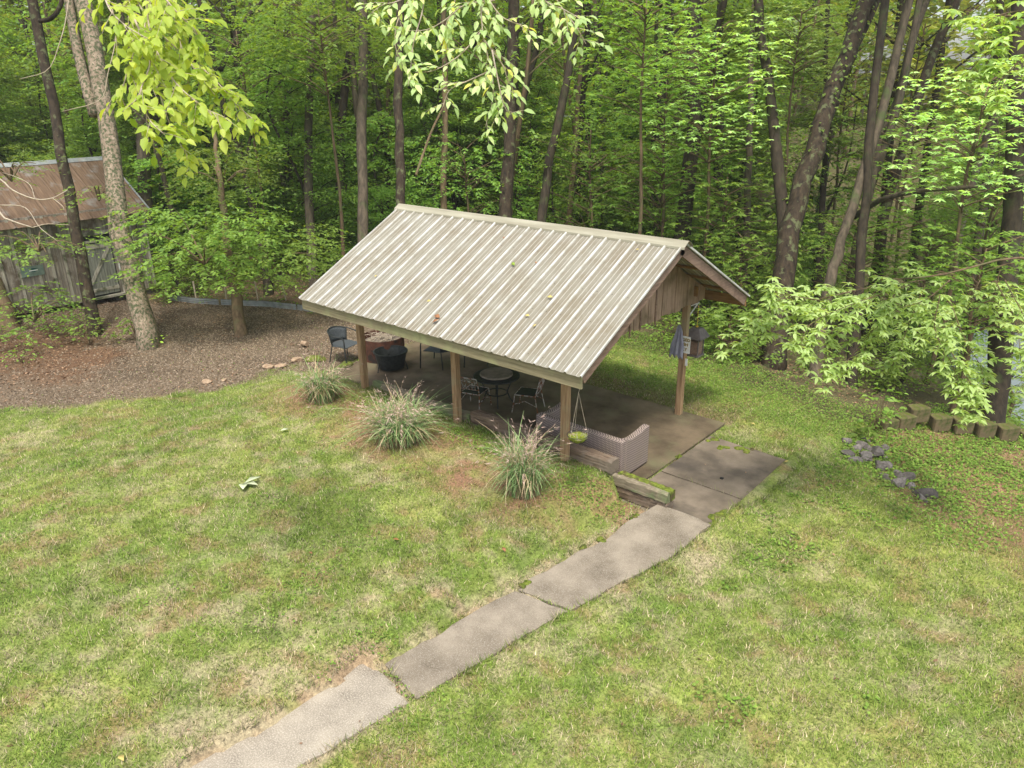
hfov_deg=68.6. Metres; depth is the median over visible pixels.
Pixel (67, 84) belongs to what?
forest tree
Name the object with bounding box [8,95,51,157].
understory tree
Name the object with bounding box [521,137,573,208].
understory tree
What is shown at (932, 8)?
distant woods
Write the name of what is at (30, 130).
understory tree
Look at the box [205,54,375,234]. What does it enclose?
understory tree
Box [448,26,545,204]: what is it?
understory tree
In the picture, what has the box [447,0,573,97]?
forest tree
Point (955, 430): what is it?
wall block
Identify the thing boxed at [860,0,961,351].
tree
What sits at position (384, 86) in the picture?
understory tree
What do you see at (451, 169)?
understory tree
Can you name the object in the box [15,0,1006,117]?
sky
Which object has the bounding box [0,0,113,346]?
edge tree
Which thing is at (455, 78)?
understory tree
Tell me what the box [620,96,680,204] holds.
understory tree
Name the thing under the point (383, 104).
understory tree
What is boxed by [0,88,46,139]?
understory tree
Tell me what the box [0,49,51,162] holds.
understory tree
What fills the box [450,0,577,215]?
forest tree
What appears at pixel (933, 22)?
edge tree
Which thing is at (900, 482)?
rock
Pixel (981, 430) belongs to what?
wall block
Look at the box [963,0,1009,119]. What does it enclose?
forest tree
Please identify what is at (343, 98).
tree
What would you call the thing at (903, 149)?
edge tree
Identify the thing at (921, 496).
rock
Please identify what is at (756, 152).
understory tree
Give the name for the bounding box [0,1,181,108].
forest tree
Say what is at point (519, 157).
forest tree
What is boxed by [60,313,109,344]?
seedling
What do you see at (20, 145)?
understory tree
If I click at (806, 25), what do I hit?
edge tree
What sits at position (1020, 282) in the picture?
understory tree
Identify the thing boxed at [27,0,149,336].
slim tree
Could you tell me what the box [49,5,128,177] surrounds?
forest tree
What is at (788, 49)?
forest tree
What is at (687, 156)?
tree
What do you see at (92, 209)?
shed
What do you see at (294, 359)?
stone
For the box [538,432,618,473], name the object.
timber
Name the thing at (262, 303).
metal edging
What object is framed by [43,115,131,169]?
understory tree
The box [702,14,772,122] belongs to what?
understory tree
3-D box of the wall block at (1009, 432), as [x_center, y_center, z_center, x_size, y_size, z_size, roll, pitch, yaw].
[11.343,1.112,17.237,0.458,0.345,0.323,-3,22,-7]
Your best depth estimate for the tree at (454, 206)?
34.17 m
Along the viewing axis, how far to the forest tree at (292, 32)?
38.61 m
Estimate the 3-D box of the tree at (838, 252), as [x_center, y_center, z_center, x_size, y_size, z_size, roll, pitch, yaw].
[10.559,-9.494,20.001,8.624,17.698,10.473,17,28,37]
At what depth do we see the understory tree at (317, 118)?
45.71 m
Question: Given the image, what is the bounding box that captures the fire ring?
[365,330,404,363]
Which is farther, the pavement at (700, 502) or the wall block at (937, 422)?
the wall block at (937, 422)
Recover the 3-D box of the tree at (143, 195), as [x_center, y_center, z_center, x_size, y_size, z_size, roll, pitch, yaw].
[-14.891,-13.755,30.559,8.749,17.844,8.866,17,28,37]
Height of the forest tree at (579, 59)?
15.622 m
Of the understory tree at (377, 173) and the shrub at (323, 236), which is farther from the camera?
the understory tree at (377, 173)
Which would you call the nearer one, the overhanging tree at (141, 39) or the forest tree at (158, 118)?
the overhanging tree at (141, 39)
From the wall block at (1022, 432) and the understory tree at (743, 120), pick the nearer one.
the wall block at (1022, 432)
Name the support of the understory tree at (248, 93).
on the ground at (228, 738)
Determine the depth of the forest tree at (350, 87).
41.81 m
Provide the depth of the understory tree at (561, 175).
48.88 m
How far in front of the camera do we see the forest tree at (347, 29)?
48.45 m
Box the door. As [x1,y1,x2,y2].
[85,241,119,295]
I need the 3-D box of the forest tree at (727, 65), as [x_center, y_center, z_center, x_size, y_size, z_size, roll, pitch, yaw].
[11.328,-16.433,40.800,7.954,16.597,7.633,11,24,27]
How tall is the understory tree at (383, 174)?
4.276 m
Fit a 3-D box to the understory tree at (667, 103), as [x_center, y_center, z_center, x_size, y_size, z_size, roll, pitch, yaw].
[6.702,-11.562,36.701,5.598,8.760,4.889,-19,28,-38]
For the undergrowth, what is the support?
on the ground at (228, 738)
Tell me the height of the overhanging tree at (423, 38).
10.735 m
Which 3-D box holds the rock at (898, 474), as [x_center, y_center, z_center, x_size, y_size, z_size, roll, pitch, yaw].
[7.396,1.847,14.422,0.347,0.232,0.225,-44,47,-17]
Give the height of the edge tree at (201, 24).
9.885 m
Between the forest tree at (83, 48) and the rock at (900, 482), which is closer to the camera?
the rock at (900, 482)
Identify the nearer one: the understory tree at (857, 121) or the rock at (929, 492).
the rock at (929, 492)
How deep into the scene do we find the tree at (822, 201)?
27.07 m
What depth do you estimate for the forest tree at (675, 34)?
52.67 m
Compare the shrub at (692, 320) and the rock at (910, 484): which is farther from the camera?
the shrub at (692, 320)
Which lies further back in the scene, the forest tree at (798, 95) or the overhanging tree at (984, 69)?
the forest tree at (798, 95)
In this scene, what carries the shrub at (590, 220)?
on the ground at (228, 738)
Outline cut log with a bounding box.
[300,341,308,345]
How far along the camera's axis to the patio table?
16.89 m
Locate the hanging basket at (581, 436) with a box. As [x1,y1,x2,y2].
[567,389,587,443]
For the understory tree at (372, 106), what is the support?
on the ground at (228, 738)
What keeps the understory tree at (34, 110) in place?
on the ground at (228, 738)
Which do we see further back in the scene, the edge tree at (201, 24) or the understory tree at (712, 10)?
the understory tree at (712, 10)
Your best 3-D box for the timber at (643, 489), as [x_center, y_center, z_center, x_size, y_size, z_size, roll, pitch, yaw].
[2.105,1.756,12.966,1.379,0.221,0.144,17,28,37]
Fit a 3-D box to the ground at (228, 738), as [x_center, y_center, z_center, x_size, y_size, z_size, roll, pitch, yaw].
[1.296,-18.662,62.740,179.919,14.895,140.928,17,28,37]
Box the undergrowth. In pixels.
[137,57,1023,428]
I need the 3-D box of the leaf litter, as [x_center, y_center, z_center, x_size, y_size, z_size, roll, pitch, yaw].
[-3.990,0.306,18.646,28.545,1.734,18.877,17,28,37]
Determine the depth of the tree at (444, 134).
26.14 m
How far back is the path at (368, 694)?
8.38 m
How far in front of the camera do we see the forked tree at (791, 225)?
20.41 m
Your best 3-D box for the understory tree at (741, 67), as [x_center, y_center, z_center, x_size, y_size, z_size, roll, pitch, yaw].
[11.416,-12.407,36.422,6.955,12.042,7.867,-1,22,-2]
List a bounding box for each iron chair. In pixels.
[460,377,491,408]
[511,378,544,412]
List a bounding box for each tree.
[0,0,78,162]
[0,0,107,152]
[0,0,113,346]
[0,0,115,240]
[0,0,125,154]
[0,1,53,162]
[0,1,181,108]
[0,2,46,100]
[0,2,104,97]
[0,7,129,105]
[0,9,35,124]
[0,11,43,104]
[0,11,76,157]
[0,38,40,161]
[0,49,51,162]
[0,54,100,158]
[0,60,47,159]
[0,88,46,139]
[0,100,71,162]
[1,0,103,108]
[1,0,116,89]
[2,0,238,251]
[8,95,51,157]
[9,0,194,245]
[10,97,78,159]
[10,144,88,162]
[16,0,222,227]
[23,0,231,273]
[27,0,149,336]
[27,54,99,157]
[27,55,154,189]
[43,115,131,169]
[48,1,178,202]
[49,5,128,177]
[60,60,161,191]
[62,0,220,167]
[64,0,159,350]
[66,0,233,257]
[66,73,127,154]
[72,98,128,171]
[74,46,246,232]
[75,0,269,187]
[93,0,294,295]
[96,0,229,280]
[96,126,354,336]
[97,0,275,238]
[98,22,186,175]
[112,92,177,194]
[122,152,237,267]
[122,155,180,218]
[125,0,340,246]
[133,98,236,205]
[135,138,238,217]
[153,0,298,231]
[164,0,321,254]
[169,30,259,189]
[169,89,236,193]
[170,79,274,232]
[172,0,259,190]
[177,0,270,149]
[180,121,324,264]
[182,2,266,110]
[183,0,296,119]
[189,0,357,228]
[194,0,283,191]
[198,0,300,74]
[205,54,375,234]
[206,81,328,218]
[207,7,379,241]
[210,0,372,258]
[223,36,300,183]
[224,0,407,257]
[228,0,351,205]
[232,0,422,238]
[236,87,349,200]
[242,0,373,287]
[256,0,347,83]
[264,0,456,233]
[266,0,406,191]
[272,88,331,192]
[273,32,395,246]
[280,0,408,112]
[285,0,418,265]
[292,59,334,195]
[293,0,392,101]
[293,0,405,204]
[293,49,379,176]
[294,1,414,141]
[296,0,435,217]
[304,0,425,133]
[304,107,456,240]
[307,0,439,243]
[313,0,468,208]
[315,125,370,207]
[337,0,405,205]
[339,0,466,205]
[343,0,525,209]
[343,40,422,171]
[345,183,420,252]
[346,142,395,203]
[346,159,395,219]
[350,149,414,209]
[355,0,612,153]
[357,35,474,200]
[358,1,484,197]
[367,0,437,141]
[367,49,422,159]
[368,0,501,207]
[370,0,497,187]
[377,3,487,116]
[379,0,503,181]
[379,0,528,206]
[379,130,541,219]
[392,47,498,204]
[395,151,459,207]
[404,147,439,202]
[405,39,454,193]
[415,0,507,208]
[416,102,498,213]
[418,0,628,217]
[419,105,494,200]
[420,0,550,213]
[425,1,560,114]
[429,0,589,218]
[434,78,497,181]
[438,78,529,212]
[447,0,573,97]
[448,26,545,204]
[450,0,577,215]
[451,0,527,209]
[461,78,539,215]
[467,0,574,101]
[474,0,626,215]
[477,0,609,183]
[482,63,572,219]
[483,0,651,220]
[483,36,560,165]
[484,51,570,215]
[489,0,609,191]
[490,4,560,185]
[490,76,572,220]
[494,0,678,225]
[495,102,683,236]
[496,0,544,217]
[520,0,660,130]
[520,0,665,218]
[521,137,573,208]
[523,0,702,213]
[524,0,680,224]
[528,0,654,228]
[528,0,782,233]
[537,0,667,221]
[545,0,679,219]
[547,147,651,233]
[552,0,627,171]
[552,150,573,195]
[555,74,677,230]
[558,116,608,182]
[560,99,622,193]
[564,0,660,160]
[565,0,686,170]
[566,0,755,134]
[567,0,720,234]
[580,29,754,241]
[583,109,710,237]
[583,136,714,238]
[592,49,708,232]
[593,86,681,210]
[594,12,675,151]
[601,1,747,181]
[606,0,778,235]
[608,0,840,238]
[615,0,710,81]
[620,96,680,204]
[624,0,845,253]
[638,13,793,316]
[650,0,750,318]
[657,155,791,308]
[659,0,795,224]
[660,0,837,280]
[665,140,733,225]
[674,0,782,165]
[676,0,790,233]
[676,25,746,164]
[683,0,820,249]
[689,299,771,367]
[690,218,776,343]
[695,132,757,220]
[700,152,743,211]
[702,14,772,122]
[708,0,820,146]
[713,257,1023,429]
[723,77,803,231]
[731,0,884,220]
[734,0,865,282]
[738,0,754,331]
[747,0,829,301]
[757,196,839,281]
[759,0,880,370]
[762,0,978,270]
[768,0,845,115]
[769,0,853,102]
[770,105,889,296]
[779,10,933,297]
[780,0,922,156]
[782,0,1009,314]
[792,6,862,101]
[794,206,936,341]
[808,0,913,381]
[820,0,1008,334]
[823,0,1023,354]
[829,105,1000,305]
[832,0,941,121]
[839,0,1008,299]
[846,0,889,387]
[856,196,1002,356]
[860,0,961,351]
[885,55,1023,384]
[887,81,1023,317]
[898,220,1023,414]
[913,7,1023,357]
[914,144,1023,384]
[929,103,1005,234]
[936,0,1006,370]
[938,0,1023,114]
[939,368,1021,424]
[941,0,1010,127]
[947,170,1023,326]
[954,0,1003,375]
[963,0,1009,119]
[970,93,1006,156]
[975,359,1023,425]
[978,0,1023,422]
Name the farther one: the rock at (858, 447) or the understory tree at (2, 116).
the understory tree at (2, 116)
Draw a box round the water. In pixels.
[912,322,1023,424]
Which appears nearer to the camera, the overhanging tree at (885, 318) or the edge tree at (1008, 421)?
the overhanging tree at (885, 318)
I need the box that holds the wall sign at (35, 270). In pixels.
[20,264,44,277]
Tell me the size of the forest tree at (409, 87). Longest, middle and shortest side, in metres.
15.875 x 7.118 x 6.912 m
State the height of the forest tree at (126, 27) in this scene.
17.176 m
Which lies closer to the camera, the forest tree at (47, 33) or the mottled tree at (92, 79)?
the mottled tree at (92, 79)
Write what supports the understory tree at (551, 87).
on the ground at (228, 738)
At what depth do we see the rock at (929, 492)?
13.76 m
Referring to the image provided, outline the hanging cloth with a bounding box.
[669,325,683,359]
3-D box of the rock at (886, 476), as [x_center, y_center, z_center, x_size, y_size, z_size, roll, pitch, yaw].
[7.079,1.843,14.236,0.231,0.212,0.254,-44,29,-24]
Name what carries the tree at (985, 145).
on the ground at (228, 738)
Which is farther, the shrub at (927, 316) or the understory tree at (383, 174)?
the understory tree at (383, 174)
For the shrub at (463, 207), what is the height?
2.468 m
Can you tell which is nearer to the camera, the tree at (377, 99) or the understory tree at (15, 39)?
the tree at (377, 99)
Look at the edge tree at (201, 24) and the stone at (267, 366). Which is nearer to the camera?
the stone at (267, 366)
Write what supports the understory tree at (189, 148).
on the ground at (228, 738)
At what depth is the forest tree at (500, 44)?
43.82 m
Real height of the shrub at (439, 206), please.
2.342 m
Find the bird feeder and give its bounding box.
[687,305,709,357]
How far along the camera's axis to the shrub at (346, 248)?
27.82 m
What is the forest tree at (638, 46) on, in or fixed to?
on the ground at (228, 738)
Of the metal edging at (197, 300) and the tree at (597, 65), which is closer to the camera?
the metal edging at (197, 300)
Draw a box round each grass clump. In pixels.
[258,344,361,404]
[306,374,470,455]
[441,406,586,503]
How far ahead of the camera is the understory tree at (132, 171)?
33.90 m
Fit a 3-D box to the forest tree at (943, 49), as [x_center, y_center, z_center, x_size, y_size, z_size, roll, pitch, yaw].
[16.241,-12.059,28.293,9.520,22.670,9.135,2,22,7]
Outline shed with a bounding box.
[0,156,155,314]
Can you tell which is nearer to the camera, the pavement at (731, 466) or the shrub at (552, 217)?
the pavement at (731, 466)
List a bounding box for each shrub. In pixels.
[143,253,215,306]
[150,208,259,297]
[152,188,198,256]
[180,183,240,230]
[202,226,299,277]
[205,250,242,277]
[240,199,305,253]
[276,184,372,270]
[278,210,353,285]
[289,193,334,233]
[304,234,353,286]
[425,192,451,209]
[451,199,487,213]
[455,201,497,214]
[513,191,562,221]
[514,185,596,226]
[557,187,615,229]
[563,215,605,227]
[626,223,671,237]
[650,268,759,349]
[681,265,766,328]
[691,224,740,253]
[692,241,720,265]
[701,216,770,265]
[702,242,732,274]
[711,236,814,291]
[715,251,774,303]
[752,272,811,318]
[774,230,868,310]
[827,327,966,403]
[863,303,957,360]
[881,288,972,359]
[890,299,1014,381]
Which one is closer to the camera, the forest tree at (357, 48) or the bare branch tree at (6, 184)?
the bare branch tree at (6, 184)
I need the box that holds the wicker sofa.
[536,402,648,473]
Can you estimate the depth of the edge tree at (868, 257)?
21.39 m
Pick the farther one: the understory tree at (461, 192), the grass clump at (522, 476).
the understory tree at (461, 192)
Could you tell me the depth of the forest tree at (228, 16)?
53.46 m
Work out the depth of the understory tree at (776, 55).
42.89 m
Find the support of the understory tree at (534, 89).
on the ground at (228, 738)
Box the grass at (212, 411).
[0,341,1023,767]
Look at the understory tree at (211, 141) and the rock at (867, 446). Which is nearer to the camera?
the rock at (867, 446)
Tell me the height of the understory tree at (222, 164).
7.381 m
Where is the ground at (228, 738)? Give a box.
[0,76,1023,767]
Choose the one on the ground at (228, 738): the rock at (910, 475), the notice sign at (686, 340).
the rock at (910, 475)
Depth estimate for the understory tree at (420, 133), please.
42.74 m
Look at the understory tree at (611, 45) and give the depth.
39.14 m
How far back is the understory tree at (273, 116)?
35.28 m
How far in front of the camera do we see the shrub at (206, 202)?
38.15 m
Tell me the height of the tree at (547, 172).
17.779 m
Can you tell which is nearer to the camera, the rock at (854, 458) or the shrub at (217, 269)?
the rock at (854, 458)
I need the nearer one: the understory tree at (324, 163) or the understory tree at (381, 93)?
the understory tree at (324, 163)
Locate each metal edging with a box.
[169,295,218,304]
[220,299,295,309]
[297,304,311,311]
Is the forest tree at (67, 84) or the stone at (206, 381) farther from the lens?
the forest tree at (67, 84)
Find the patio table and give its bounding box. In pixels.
[473,367,519,408]
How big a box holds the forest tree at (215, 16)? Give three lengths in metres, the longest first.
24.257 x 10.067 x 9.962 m
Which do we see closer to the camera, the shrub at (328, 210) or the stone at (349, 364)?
the stone at (349, 364)
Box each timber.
[373,379,470,424]
[470,409,543,445]
[471,423,599,471]
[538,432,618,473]
[604,471,669,503]
[615,485,673,508]
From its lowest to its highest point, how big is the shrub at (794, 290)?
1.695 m
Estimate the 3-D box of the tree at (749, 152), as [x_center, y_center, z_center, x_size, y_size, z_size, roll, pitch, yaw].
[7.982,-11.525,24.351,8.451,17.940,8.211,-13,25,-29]
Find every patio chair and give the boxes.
[327,326,356,362]
[420,343,447,370]
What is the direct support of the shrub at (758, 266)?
on the ground at (228, 738)
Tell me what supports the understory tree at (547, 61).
on the ground at (228, 738)
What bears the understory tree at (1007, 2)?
on the ground at (228, 738)
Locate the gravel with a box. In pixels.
[0,294,413,412]
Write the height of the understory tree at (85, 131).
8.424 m
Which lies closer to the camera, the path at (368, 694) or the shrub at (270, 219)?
the path at (368, 694)
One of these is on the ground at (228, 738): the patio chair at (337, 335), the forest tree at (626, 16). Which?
the forest tree at (626, 16)
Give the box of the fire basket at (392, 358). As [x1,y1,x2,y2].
[373,345,407,372]
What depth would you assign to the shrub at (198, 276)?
27.54 m
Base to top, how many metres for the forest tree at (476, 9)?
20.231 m
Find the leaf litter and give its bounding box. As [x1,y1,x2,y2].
[0,254,1018,758]
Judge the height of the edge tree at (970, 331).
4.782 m
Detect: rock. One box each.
[841,449,854,456]
[842,438,852,443]
[848,456,862,462]
[852,444,861,452]
[855,440,867,448]
[858,451,872,461]
[864,444,871,450]
[870,446,883,457]
[874,460,886,470]
[878,474,890,482]
[881,444,889,450]
[881,461,892,470]
[891,477,905,487]
[893,472,903,477]
[903,472,915,481]
[905,482,915,489]
[911,488,938,498]
[916,492,928,502]
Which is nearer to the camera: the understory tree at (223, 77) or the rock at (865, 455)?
the rock at (865, 455)
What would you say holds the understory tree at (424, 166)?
on the ground at (228, 738)
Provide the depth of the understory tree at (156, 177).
29.38 m
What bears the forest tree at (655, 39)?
on the ground at (228, 738)
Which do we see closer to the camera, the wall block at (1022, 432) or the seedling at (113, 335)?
the wall block at (1022, 432)
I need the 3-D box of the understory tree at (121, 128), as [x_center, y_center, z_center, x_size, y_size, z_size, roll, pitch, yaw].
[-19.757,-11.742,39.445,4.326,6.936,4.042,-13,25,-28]
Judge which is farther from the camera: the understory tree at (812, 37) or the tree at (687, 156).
the understory tree at (812, 37)
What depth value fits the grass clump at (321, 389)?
16.09 m
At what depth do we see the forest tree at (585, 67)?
30.26 m
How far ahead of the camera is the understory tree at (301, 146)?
42.31 m
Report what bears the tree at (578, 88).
on the ground at (228, 738)
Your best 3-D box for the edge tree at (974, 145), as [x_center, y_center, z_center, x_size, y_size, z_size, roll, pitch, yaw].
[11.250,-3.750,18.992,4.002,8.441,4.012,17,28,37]
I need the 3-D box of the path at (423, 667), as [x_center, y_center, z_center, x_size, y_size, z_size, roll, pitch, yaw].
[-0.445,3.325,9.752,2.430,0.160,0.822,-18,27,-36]
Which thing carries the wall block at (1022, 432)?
on the ground at (228, 738)
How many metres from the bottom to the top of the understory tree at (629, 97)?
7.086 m
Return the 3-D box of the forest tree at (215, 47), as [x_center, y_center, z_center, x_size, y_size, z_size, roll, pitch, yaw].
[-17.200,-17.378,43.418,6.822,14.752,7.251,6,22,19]
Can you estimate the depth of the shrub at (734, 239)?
32.13 m
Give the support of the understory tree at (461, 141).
on the ground at (228, 738)
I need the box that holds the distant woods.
[0,0,1010,188]
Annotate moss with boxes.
[519,437,754,588]
[618,471,675,500]
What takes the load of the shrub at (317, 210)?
on the ground at (228, 738)
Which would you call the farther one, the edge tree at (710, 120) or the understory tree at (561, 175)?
the understory tree at (561, 175)
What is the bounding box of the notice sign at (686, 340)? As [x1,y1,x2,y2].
[674,334,690,353]
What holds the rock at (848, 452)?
on the ground at (228, 738)
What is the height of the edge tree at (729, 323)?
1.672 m
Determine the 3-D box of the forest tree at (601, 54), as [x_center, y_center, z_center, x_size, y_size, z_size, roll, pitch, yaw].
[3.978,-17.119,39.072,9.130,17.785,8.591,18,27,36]
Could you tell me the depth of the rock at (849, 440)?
15.63 m
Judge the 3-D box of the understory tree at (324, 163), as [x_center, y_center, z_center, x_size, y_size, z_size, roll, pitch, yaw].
[-7.804,-8.414,27.390,6.008,9.544,5.391,-16,26,-34]
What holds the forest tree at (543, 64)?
on the ground at (228, 738)
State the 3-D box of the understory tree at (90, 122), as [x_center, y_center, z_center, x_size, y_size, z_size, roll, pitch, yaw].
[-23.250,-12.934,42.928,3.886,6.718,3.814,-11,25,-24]
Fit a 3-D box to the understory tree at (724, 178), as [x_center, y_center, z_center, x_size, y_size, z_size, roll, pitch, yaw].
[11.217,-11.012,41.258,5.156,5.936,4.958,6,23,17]
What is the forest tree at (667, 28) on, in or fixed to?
on the ground at (228, 738)
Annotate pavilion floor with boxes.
[325,342,724,478]
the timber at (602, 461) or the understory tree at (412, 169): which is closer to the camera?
the timber at (602, 461)
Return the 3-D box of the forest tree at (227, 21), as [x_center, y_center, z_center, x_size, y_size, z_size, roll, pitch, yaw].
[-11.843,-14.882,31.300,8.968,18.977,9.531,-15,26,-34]
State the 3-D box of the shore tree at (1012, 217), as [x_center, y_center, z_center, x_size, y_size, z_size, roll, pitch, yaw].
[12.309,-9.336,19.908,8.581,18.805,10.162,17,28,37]
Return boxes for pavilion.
[299,203,749,461]
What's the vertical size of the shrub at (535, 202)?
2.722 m
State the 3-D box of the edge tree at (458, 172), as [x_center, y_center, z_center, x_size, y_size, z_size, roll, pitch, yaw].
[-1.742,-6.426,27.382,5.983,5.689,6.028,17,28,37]
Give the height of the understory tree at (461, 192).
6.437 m
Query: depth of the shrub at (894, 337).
22.06 m
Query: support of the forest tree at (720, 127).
on the ground at (228, 738)
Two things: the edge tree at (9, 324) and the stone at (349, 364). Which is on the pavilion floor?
the stone at (349, 364)
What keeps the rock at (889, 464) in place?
on the ground at (228, 738)
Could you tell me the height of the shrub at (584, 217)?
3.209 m
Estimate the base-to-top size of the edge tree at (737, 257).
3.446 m
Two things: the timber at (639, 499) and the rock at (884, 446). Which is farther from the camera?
the rock at (884, 446)
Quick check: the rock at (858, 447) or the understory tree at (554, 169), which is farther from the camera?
the understory tree at (554, 169)
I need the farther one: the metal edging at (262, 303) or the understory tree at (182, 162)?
the understory tree at (182, 162)
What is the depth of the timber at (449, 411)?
16.06 m
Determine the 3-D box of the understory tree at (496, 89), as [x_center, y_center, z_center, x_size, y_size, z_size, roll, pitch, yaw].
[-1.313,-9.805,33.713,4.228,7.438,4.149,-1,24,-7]
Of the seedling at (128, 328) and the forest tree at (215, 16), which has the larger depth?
the forest tree at (215, 16)
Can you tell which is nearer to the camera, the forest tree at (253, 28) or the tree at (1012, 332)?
the tree at (1012, 332)
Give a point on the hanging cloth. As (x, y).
(677, 346)
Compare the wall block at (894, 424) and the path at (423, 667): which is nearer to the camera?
the path at (423, 667)
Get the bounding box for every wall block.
[875,416,899,430]
[893,412,917,430]
[906,403,930,422]
[926,413,952,431]
[950,415,974,434]
[972,419,997,438]
[995,423,1020,441]
[1018,429,1023,442]
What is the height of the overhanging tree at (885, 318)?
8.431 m
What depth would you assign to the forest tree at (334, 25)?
32.31 m
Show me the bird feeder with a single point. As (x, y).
(698, 335)
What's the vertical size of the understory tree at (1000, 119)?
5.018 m
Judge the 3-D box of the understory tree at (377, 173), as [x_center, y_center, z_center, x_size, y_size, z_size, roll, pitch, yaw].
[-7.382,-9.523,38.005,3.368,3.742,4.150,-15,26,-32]
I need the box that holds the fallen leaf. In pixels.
[239,477,258,488]
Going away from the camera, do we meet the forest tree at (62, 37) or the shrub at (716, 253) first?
the shrub at (716, 253)
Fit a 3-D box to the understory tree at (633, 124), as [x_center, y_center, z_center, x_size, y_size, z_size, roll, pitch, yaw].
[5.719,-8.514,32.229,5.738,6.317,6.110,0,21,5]
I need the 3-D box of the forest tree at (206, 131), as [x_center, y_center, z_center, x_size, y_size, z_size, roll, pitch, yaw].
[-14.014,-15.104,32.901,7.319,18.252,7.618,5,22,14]
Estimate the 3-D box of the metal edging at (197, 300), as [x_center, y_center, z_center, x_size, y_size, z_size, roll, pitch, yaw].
[-10.983,-2.877,25.779,2.140,0.244,0.130,7,23,19]
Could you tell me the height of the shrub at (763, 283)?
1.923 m
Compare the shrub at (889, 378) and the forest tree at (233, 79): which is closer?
the shrub at (889, 378)
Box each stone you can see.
[202,379,211,383]
[262,364,273,368]
[275,363,286,367]
[291,357,301,361]
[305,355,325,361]
[338,361,353,367]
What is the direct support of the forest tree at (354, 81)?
on the ground at (228, 738)
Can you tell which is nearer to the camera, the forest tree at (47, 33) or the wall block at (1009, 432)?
the wall block at (1009, 432)
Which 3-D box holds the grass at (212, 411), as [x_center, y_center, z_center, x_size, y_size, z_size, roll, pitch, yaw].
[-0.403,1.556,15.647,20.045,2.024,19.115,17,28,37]
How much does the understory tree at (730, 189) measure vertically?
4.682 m
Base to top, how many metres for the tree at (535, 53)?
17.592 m
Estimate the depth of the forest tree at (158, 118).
28.42 m
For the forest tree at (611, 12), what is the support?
on the ground at (228, 738)
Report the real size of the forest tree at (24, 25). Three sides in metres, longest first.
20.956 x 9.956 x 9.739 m
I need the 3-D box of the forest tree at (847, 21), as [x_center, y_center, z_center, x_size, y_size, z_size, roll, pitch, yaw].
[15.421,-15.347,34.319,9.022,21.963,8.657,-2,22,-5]
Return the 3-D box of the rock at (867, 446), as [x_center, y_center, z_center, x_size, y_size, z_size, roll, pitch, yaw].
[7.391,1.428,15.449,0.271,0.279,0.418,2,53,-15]
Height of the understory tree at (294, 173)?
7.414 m
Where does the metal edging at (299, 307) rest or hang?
on the ground at (228, 738)
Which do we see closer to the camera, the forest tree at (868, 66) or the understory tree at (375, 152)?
the understory tree at (375, 152)
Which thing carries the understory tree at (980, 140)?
on the ground at (228, 738)
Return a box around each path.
[190,664,408,767]
[385,591,566,698]
[518,504,710,610]
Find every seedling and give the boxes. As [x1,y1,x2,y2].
[0,342,52,366]
[23,312,78,332]
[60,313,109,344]
[97,328,126,343]
[115,317,135,338]
[848,415,894,439]
[856,382,908,430]
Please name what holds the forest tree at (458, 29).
on the ground at (228, 738)
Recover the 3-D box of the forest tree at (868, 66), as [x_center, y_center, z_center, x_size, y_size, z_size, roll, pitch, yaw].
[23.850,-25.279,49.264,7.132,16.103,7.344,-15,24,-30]
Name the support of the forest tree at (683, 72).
on the ground at (228, 738)
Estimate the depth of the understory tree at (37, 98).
44.02 m
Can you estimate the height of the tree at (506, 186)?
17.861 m
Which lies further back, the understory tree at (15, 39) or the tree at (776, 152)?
the understory tree at (15, 39)
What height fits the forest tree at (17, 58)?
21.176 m
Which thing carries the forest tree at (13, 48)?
on the ground at (228, 738)
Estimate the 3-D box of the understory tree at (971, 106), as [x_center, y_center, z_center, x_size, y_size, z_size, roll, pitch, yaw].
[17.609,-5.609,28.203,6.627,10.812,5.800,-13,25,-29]
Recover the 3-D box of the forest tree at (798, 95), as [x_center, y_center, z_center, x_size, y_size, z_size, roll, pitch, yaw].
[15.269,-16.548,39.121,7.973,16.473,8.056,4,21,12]
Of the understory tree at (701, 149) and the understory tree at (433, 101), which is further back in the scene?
the understory tree at (433, 101)
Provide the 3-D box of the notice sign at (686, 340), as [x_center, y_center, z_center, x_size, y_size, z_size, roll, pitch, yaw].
[3.602,-0.847,15.903,0.380,0.370,0.018,17,28,37]
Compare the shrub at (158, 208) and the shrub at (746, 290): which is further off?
the shrub at (158, 208)
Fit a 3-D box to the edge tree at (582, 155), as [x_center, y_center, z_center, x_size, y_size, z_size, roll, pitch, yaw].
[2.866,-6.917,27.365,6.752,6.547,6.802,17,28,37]
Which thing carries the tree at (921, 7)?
on the ground at (228, 738)
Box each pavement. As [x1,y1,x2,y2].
[622,472,740,522]
[661,436,785,499]
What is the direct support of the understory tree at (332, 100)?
on the ground at (228, 738)
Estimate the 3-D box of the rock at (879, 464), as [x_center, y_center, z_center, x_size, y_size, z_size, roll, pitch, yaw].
[7.259,1.623,14.767,0.248,0.205,0.395,9,24,24]
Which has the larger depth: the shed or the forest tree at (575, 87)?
the forest tree at (575, 87)
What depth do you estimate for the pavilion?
14.01 m
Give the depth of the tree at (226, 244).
21.91 m
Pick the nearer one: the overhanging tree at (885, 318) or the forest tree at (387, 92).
the overhanging tree at (885, 318)
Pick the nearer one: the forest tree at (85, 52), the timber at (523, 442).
the timber at (523, 442)
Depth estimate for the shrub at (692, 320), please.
21.17 m
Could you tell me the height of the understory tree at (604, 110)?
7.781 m
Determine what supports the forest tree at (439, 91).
on the ground at (228, 738)

